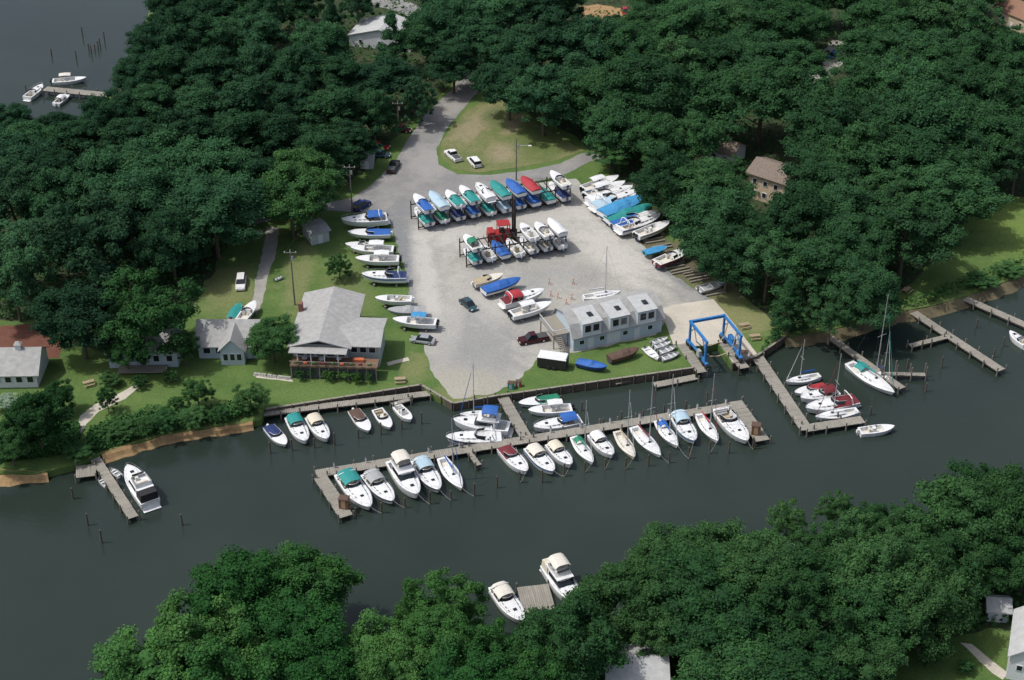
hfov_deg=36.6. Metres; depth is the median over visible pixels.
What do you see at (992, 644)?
lawn
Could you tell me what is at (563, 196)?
runabout
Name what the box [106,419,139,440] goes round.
shrub
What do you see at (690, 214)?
broadleaf tree
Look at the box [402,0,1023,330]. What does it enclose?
forest floor
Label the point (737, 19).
broadleaf tree
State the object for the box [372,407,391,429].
runabout
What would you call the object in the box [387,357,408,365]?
garden path
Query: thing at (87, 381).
picnic table
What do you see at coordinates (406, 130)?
parked car
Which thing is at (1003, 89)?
broadleaf tree
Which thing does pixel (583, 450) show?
sailboat
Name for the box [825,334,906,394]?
dock
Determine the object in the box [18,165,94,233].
broadleaf tree
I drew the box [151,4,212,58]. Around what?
broadleaf tree
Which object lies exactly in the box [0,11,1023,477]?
ground
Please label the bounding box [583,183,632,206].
cabin cruiser
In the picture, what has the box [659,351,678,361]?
dinghy
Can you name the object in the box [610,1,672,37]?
broadleaf tree
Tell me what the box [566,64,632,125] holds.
broadleaf tree
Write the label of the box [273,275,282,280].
dinghy
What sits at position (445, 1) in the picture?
broadleaf tree
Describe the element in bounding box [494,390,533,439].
dock
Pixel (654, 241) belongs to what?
timber beam
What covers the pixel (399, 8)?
driveway
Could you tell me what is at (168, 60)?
broadleaf tree
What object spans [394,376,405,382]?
picnic table
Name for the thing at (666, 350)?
dinghy
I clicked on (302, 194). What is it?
broadleaf tree
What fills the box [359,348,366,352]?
window
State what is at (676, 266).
timber beam
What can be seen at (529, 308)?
fishing boat
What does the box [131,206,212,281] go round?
broadleaf tree
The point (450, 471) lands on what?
sailboat
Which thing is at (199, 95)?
broadleaf tree
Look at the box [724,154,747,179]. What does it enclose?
broadleaf tree
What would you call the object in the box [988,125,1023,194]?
broadleaf tree
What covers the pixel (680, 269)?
timber beam
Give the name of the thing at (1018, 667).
window
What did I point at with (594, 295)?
sailboat
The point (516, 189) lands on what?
covered boat
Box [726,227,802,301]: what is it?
broadleaf tree
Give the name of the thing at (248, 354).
door
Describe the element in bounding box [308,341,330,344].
gable window
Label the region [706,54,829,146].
broadleaf tree
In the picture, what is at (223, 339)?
cottage
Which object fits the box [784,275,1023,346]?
bank
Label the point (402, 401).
dock
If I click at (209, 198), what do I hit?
broadleaf tree
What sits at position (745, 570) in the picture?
broadleaf tree
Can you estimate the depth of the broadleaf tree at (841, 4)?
398.43 m
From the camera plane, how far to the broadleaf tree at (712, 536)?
219.68 m
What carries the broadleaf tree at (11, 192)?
on the forest floor at (208, 274)
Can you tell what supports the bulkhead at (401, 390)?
on the ground at (996, 239)
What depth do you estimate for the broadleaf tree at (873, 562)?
210.26 m
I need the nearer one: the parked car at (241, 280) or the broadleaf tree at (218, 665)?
the broadleaf tree at (218, 665)
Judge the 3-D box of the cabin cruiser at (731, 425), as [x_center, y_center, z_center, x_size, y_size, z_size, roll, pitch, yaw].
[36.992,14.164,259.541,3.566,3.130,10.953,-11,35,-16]
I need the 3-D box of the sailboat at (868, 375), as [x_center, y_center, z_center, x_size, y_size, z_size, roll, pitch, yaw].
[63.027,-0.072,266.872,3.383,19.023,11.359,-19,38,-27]
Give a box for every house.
[0,341,48,387]
[348,14,411,51]
[604,644,669,679]
[707,140,747,162]
[745,156,798,202]
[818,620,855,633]
[992,0,1023,32]
[1005,606,1023,679]
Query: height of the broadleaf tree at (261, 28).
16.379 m
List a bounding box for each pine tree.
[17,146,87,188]
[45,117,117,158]
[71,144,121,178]
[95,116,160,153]
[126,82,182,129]
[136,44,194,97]
[147,106,229,151]
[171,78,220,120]
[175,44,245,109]
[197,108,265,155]
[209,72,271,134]
[219,152,278,185]
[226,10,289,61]
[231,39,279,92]
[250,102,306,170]
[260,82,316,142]
[279,0,325,22]
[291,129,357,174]
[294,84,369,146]
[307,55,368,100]
[335,118,383,169]
[351,87,403,139]
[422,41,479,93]
[442,14,507,72]
[560,0,586,20]
[596,14,622,25]
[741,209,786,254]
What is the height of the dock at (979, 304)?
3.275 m
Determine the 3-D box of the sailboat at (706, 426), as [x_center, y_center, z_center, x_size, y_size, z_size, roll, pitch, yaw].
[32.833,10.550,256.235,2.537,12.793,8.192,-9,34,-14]
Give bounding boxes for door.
[246,348,250,357]
[318,235,322,243]
[341,501,345,508]
[364,161,368,168]
[588,337,593,347]
[607,330,619,343]
[634,327,639,337]
[754,427,758,434]
[994,614,1001,622]
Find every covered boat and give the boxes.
[388,305,425,315]
[429,190,449,211]
[480,277,520,295]
[490,180,511,200]
[491,240,510,260]
[506,178,526,197]
[521,176,541,195]
[523,187,541,207]
[538,186,555,204]
[547,218,567,237]
[576,358,606,370]
[596,195,641,218]
[602,203,651,224]
[606,347,638,362]
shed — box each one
[302,218,330,244]
[360,152,374,168]
[984,594,1012,622]
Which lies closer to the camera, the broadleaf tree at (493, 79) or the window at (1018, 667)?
the window at (1018, 667)
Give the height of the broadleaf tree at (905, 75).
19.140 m
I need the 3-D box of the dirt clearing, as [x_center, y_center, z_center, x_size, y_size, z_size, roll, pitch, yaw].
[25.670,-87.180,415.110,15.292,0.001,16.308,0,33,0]
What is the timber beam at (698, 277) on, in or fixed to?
on the ground at (996, 239)
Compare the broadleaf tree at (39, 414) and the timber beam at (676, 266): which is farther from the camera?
the timber beam at (676, 266)
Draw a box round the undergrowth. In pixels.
[0,0,1023,679]
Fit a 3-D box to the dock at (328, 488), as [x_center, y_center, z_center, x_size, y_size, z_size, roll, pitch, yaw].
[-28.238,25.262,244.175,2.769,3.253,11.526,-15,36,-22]
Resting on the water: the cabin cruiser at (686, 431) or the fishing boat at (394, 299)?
the cabin cruiser at (686, 431)
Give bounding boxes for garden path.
[78,386,138,432]
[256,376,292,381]
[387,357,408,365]
[960,642,1005,679]
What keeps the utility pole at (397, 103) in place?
on the forest floor at (208, 274)
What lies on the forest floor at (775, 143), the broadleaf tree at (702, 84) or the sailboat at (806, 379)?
the broadleaf tree at (702, 84)
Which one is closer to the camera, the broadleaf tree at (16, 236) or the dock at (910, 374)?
the dock at (910, 374)
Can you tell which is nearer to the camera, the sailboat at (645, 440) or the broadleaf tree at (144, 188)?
the sailboat at (645, 440)
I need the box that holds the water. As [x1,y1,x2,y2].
[0,0,1023,679]
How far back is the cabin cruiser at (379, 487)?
244.99 m
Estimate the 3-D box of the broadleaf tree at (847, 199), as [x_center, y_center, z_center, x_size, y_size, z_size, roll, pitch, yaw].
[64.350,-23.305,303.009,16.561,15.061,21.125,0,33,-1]
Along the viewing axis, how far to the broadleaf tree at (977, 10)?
381.39 m
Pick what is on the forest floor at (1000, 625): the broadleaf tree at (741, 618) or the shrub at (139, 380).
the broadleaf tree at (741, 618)
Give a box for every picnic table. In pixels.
[82,379,94,386]
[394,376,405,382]
[738,322,750,328]
[748,333,760,339]
[901,286,912,293]
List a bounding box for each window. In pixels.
[4,377,11,382]
[15,377,22,382]
[26,377,33,382]
[152,355,159,361]
[166,355,172,361]
[203,348,210,353]
[222,353,228,360]
[229,353,235,360]
[236,353,241,360]
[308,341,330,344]
[350,347,357,352]
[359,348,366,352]
[368,348,375,352]
[579,339,584,344]
[584,325,591,332]
[593,323,599,330]
[599,335,604,340]
[612,318,618,326]
[620,317,626,324]
[640,312,646,320]
[648,311,654,318]
[1015,664,1022,671]
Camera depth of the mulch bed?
281.30 m
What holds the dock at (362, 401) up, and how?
in the water
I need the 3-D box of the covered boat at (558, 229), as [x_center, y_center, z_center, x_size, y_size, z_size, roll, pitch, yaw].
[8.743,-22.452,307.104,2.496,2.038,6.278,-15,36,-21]
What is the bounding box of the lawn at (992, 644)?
[893,627,1010,679]
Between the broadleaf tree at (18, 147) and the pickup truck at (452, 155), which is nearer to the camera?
the broadleaf tree at (18, 147)
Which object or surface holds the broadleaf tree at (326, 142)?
on the forest floor at (208, 274)
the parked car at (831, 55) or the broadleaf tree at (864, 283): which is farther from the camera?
the parked car at (831, 55)
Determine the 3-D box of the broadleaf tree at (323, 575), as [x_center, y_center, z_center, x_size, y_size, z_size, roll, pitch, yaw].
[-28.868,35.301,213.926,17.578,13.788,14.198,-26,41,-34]
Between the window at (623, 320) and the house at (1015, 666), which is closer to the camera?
the house at (1015, 666)
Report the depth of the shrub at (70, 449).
250.16 m
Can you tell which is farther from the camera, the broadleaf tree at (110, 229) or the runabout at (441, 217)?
the runabout at (441, 217)
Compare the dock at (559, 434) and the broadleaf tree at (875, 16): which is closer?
the dock at (559, 434)
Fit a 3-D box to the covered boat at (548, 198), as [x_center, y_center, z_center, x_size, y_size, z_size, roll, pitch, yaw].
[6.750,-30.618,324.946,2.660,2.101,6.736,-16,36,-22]
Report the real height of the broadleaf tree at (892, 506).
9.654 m
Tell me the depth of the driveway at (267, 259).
304.04 m
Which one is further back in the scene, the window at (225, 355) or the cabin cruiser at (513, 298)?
the cabin cruiser at (513, 298)
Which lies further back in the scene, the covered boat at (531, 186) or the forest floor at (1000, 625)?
the covered boat at (531, 186)
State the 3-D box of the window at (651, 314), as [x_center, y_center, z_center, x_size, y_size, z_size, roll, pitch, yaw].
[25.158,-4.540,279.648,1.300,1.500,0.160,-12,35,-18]
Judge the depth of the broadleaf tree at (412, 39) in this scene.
375.82 m
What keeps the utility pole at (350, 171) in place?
on the ground at (996, 239)
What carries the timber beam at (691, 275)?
on the ground at (996, 239)
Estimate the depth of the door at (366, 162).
337.81 m
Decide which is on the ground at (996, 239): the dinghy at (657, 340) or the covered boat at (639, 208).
the dinghy at (657, 340)
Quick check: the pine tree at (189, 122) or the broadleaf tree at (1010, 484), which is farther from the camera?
the pine tree at (189, 122)
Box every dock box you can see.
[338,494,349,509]
[507,380,514,389]
[515,379,521,387]
[741,349,748,358]
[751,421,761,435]
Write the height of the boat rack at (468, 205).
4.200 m
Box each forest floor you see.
[0,0,451,351]
[392,567,1023,679]
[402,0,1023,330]
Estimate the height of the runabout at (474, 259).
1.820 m
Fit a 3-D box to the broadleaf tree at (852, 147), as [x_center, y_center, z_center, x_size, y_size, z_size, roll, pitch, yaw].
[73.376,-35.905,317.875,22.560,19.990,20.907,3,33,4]
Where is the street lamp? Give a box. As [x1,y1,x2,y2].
[516,138,531,179]
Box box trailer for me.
[537,350,572,370]
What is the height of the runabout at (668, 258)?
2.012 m
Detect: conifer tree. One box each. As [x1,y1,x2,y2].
[321,0,347,44]
[373,10,408,63]
[769,275,809,339]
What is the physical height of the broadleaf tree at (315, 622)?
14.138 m
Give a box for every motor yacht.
[124,462,161,512]
[386,449,419,498]
[453,405,512,437]
[539,553,578,602]
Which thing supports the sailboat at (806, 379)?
on the water
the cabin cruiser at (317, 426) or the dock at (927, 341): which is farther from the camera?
the dock at (927, 341)
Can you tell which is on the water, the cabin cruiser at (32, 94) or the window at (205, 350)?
the cabin cruiser at (32, 94)
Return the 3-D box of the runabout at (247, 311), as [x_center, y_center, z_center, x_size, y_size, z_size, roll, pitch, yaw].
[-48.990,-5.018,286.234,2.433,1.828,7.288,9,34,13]
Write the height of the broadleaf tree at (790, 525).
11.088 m
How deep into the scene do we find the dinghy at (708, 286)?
295.31 m
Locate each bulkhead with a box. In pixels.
[264,384,421,414]
[419,384,452,410]
[453,394,499,410]
[498,367,694,402]
[731,355,757,370]
[756,336,785,356]
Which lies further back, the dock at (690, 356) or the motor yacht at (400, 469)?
the dock at (690, 356)
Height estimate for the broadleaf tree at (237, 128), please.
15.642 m
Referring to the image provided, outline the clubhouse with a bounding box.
[287,286,387,380]
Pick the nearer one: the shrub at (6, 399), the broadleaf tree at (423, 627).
the broadleaf tree at (423, 627)
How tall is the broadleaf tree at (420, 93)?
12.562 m
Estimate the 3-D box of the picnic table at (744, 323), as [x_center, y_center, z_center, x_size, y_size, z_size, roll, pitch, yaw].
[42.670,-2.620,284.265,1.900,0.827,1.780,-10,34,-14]
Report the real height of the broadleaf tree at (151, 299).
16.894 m
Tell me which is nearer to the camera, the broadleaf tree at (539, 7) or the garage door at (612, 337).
the garage door at (612, 337)
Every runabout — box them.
[52,94,69,106]
[235,300,256,318]
[263,424,286,446]
[345,240,378,249]
[348,226,392,238]
[348,407,370,432]
[358,212,388,219]
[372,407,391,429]
[413,193,434,214]
[414,206,434,227]
[431,204,449,224]
[445,189,465,209]
[446,200,465,221]
[459,185,480,205]
[463,199,480,218]
[463,234,482,253]
[463,246,482,265]
[471,273,502,287]
[477,195,496,216]
[493,196,511,213]
[508,190,526,210]
[518,393,561,407]
[520,236,538,255]
[534,221,553,240]
[536,237,552,252]
[549,181,570,202]
[550,170,571,190]
[608,210,656,229]
[652,249,684,267]
[795,382,825,395]
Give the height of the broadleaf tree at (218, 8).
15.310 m
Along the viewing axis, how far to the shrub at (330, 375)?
268.85 m
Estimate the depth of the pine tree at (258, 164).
313.62 m
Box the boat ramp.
[663,299,756,361]
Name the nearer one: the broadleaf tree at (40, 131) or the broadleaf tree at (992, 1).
the broadleaf tree at (40, 131)
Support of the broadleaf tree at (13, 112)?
on the forest floor at (208, 274)
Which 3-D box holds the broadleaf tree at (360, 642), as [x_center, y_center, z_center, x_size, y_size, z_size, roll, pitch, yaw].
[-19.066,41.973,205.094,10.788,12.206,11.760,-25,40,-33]
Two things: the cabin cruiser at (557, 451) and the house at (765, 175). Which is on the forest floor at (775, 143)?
the house at (765, 175)
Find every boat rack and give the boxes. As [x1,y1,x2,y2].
[410,174,570,229]
[459,221,566,266]
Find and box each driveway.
[252,227,278,311]
[371,0,420,15]
[812,40,843,83]
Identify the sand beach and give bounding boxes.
[0,469,48,486]
[102,421,253,462]
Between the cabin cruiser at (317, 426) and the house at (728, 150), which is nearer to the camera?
the cabin cruiser at (317, 426)
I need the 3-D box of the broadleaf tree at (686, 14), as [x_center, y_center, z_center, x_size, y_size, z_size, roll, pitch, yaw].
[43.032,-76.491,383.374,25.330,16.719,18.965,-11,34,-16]
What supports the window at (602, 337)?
in the workshop
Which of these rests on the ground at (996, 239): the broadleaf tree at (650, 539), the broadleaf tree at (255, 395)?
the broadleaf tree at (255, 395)
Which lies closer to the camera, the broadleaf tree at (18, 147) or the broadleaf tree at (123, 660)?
the broadleaf tree at (123, 660)
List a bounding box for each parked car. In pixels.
[235,272,246,290]
[353,199,370,211]
[374,149,390,158]
[376,141,389,150]
[393,124,411,133]
[410,333,435,345]
[458,297,477,311]
[467,156,481,167]
[621,6,627,14]
[827,50,841,58]
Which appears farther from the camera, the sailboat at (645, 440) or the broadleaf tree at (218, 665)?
the sailboat at (645, 440)
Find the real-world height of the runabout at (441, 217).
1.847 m
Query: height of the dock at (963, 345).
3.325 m
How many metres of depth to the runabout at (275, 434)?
257.19 m
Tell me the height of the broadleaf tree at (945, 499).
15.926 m
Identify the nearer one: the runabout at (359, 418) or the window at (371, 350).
the runabout at (359, 418)
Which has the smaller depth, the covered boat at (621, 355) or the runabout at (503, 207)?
the covered boat at (621, 355)
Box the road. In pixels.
[251,71,603,225]
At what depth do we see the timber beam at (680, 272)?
300.79 m
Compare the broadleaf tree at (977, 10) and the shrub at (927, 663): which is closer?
the shrub at (927, 663)
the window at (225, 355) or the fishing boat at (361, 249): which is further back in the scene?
the fishing boat at (361, 249)
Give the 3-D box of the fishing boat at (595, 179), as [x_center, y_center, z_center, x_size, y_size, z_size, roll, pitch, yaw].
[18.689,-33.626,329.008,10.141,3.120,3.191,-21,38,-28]
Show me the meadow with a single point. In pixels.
(486, 134)
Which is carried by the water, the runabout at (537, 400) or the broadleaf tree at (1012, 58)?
the runabout at (537, 400)
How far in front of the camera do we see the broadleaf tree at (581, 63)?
354.97 m
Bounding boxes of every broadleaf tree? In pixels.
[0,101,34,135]
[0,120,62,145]
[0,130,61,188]
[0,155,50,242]
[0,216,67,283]
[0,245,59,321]
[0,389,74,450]
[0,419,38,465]
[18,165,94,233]
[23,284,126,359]
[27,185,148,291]
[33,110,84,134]
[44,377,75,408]
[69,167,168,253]
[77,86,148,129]
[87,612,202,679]
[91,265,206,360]
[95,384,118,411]
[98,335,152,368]
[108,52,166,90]
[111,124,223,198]
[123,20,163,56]
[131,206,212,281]
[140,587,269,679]
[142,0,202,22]
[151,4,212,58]
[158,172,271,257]
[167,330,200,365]
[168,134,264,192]
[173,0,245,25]
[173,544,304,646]
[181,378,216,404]
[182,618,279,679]
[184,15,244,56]
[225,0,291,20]
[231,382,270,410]
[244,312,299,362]
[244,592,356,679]
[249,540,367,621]
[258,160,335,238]
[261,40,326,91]
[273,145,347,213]
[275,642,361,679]
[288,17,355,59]
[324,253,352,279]
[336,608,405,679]
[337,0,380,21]
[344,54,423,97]
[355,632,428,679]
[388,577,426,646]
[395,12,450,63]
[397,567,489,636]
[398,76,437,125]
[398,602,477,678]
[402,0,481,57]
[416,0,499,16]
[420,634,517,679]
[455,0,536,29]
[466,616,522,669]
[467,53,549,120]
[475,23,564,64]
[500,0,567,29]
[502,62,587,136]
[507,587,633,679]
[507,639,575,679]
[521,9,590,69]
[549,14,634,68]
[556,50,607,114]
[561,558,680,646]
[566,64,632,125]
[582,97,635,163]
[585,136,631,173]
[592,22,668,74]
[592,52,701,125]
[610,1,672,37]
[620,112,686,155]
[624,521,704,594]
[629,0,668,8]
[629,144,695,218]
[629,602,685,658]
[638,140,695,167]
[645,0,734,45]
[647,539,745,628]
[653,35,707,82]
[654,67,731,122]
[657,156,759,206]
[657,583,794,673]
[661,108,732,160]
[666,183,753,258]
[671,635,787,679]
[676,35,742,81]
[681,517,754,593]
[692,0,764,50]
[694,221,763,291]
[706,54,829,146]
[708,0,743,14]
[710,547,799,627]
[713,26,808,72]
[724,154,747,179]
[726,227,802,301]
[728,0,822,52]
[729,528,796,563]
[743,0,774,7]
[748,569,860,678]
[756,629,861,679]
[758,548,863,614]
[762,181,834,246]
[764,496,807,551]
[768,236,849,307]
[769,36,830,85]
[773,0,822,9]
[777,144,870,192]
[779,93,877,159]
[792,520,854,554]
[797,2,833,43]
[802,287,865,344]
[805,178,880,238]
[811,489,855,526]
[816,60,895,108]
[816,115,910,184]
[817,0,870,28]
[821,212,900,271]
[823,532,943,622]
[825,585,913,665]
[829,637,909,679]
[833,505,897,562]
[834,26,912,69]
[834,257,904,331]
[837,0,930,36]
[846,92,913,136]
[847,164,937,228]
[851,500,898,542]
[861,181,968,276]
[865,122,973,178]
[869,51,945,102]
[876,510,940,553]
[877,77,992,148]
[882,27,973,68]
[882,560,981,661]
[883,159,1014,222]
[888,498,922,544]
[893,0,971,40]
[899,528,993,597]
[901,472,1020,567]
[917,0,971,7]
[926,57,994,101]
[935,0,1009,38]
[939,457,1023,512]
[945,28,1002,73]
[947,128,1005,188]
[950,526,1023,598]
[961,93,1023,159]
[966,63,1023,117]
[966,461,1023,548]
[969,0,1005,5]
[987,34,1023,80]
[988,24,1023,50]
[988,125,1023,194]
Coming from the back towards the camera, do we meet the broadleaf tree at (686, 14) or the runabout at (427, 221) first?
the broadleaf tree at (686, 14)
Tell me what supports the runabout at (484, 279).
on the timber bunk
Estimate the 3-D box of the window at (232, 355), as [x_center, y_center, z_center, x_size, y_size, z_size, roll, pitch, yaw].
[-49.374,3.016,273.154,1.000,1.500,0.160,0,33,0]
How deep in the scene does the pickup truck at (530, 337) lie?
279.51 m
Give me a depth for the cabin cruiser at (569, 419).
259.14 m
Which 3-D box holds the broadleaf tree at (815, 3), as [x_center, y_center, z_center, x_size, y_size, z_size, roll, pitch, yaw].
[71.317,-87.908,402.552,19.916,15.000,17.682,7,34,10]
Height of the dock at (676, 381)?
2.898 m
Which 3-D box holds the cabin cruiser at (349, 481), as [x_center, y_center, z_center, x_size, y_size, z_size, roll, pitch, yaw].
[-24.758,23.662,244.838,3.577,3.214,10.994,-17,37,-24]
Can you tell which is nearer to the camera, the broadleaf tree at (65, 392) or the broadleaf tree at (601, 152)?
the broadleaf tree at (65, 392)
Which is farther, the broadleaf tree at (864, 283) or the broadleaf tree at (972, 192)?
the broadleaf tree at (972, 192)
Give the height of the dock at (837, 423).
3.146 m
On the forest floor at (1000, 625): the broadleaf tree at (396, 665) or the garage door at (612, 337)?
the broadleaf tree at (396, 665)
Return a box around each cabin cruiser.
[22,82,42,101]
[284,412,308,443]
[305,412,329,441]
[334,467,371,509]
[341,209,389,226]
[360,468,394,503]
[362,266,409,282]
[411,455,441,492]
[446,425,503,446]
[475,180,495,203]
[488,581,524,622]
[497,444,527,473]
[498,286,543,309]
[523,442,554,473]
[533,411,584,432]
[545,439,572,467]
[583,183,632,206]
[587,187,635,212]
[587,430,613,457]
[613,211,659,234]
[669,409,696,443]
[712,406,748,443]
[800,384,840,402]
[806,390,860,413]
[1009,330,1023,349]
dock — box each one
[41,84,106,98]
[74,459,97,483]
[83,428,140,523]
[261,391,431,418]
[312,470,354,523]
[314,397,747,477]
[390,394,411,406]
[462,442,482,470]
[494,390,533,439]
[516,579,553,612]
[653,374,699,390]
[675,341,708,377]
[717,340,750,375]
[727,396,771,446]
[750,352,814,435]
[801,412,866,436]
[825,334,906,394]
[880,360,927,380]
[906,305,1006,376]
[906,330,951,351]
[957,291,1023,327]
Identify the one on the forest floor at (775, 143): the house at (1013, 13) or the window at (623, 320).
the house at (1013, 13)
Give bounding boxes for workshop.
[539,288,664,352]
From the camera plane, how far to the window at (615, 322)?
277.33 m
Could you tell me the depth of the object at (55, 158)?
313.23 m
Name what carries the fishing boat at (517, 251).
on the boat rack at (502, 235)
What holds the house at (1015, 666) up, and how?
on the lawn at (992, 644)
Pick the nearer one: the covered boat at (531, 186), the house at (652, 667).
the house at (652, 667)
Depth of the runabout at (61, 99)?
370.31 m
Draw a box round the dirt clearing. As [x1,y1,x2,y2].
[579,4,627,17]
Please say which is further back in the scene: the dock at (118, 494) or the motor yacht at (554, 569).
the dock at (118, 494)
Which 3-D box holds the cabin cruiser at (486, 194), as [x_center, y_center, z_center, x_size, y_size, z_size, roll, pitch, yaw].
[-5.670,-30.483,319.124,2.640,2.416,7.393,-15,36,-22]
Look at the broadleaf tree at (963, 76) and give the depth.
343.43 m
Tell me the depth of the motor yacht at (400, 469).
245.76 m
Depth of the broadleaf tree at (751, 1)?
393.86 m
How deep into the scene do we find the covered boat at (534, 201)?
321.87 m
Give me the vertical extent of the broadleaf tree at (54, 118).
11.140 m
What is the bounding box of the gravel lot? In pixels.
[383,179,709,398]
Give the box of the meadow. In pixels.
[440,101,583,172]
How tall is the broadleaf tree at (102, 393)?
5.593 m
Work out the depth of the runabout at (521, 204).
320.90 m
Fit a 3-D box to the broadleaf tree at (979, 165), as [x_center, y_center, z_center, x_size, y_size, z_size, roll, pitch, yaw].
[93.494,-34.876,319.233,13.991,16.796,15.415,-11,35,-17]
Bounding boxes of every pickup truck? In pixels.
[386,160,399,173]
[444,149,462,161]
[517,331,548,345]
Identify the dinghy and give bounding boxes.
[226,303,241,318]
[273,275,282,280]
[641,345,658,360]
[642,245,667,255]
[650,337,667,344]
[652,341,670,349]
[657,345,675,355]
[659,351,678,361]
[695,281,724,292]
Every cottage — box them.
[104,325,186,372]
[194,319,261,364]
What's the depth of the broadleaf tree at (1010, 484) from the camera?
223.10 m
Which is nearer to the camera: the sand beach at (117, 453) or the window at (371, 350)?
the sand beach at (117, 453)
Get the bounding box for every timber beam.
[644,236,662,241]
[645,239,664,243]
[664,264,684,268]
[670,267,689,272]
[672,269,691,274]
[683,270,697,274]
[685,273,704,277]
[689,275,708,279]
[690,277,709,282]
[704,289,723,293]
[706,291,726,296]
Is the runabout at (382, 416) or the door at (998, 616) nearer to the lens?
the door at (998, 616)
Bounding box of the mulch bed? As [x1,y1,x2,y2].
[0,324,61,358]
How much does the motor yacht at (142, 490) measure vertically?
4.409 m
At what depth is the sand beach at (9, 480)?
247.95 m
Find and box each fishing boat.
[50,72,85,84]
[350,240,396,254]
[355,250,401,265]
[375,294,414,304]
[392,402,411,421]
[393,311,439,328]
[480,243,496,262]
[506,238,525,258]
[507,299,551,320]
[520,222,539,242]
[528,398,574,416]
[550,232,567,250]
[579,174,618,192]
[582,180,624,198]
[632,220,669,239]
[856,424,894,437]
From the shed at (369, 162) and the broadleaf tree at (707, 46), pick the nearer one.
the shed at (369, 162)
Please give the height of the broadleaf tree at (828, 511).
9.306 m
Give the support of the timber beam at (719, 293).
on the ground at (996, 239)
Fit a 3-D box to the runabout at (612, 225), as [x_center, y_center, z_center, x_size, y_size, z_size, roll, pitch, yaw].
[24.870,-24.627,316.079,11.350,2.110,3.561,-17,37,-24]
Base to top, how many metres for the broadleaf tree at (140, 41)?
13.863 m
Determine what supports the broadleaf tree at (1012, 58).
on the forest floor at (775, 143)
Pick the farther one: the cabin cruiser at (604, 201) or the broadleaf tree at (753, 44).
the broadleaf tree at (753, 44)
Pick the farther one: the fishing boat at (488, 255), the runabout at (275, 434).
the fishing boat at (488, 255)
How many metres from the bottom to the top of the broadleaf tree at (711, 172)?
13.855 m
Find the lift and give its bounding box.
[686,314,742,369]
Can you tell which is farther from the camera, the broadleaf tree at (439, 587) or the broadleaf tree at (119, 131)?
the broadleaf tree at (119, 131)
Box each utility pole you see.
[284,249,296,305]
[344,164,354,214]
[392,101,402,133]
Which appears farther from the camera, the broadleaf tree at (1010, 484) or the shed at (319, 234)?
the shed at (319, 234)
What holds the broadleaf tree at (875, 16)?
on the forest floor at (775, 143)
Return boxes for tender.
[98,477,107,488]
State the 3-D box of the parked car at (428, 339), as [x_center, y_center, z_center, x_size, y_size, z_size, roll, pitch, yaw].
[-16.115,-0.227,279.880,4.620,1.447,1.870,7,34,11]
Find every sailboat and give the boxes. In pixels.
[437,418,462,489]
[460,365,486,416]
[570,400,593,464]
[582,251,620,301]
[613,393,634,458]
[629,377,660,456]
[654,374,677,447]
[695,374,718,442]
[786,339,820,384]
[815,353,859,420]
[845,295,894,394]
[876,333,889,379]
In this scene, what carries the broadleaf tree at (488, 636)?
on the forest floor at (1000, 625)
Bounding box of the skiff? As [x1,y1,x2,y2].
[110,468,122,478]
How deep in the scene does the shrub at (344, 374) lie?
269.01 m
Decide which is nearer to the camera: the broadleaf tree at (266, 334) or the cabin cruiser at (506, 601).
the cabin cruiser at (506, 601)
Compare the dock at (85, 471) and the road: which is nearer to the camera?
the dock at (85, 471)
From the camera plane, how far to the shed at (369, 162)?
337.80 m
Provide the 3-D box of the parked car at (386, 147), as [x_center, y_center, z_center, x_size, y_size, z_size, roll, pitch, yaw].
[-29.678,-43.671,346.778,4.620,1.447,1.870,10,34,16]
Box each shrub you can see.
[0,392,19,407]
[62,438,97,461]
[98,370,121,385]
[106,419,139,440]
[129,374,146,388]
[136,416,157,435]
[149,407,178,433]
[163,368,179,382]
[166,396,183,408]
[177,404,207,428]
[208,405,229,424]
[293,367,304,378]
[321,369,334,380]
[336,370,349,379]
[350,371,361,383]
[365,372,372,382]
[921,652,942,667]
[956,658,974,674]
[962,269,999,288]
[991,259,1023,278]
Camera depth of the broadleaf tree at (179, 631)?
199.83 m
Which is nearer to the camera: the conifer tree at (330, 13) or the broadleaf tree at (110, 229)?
the broadleaf tree at (110, 229)
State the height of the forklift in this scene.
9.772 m
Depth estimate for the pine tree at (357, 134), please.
332.65 m
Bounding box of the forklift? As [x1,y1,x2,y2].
[486,195,519,244]
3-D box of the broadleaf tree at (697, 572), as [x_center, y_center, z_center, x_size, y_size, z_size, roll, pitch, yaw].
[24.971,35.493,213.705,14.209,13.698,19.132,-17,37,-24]
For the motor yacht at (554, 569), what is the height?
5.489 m
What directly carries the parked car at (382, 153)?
on the forest floor at (208, 274)
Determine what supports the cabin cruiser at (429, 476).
on the water
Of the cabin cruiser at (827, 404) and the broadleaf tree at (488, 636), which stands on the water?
the cabin cruiser at (827, 404)

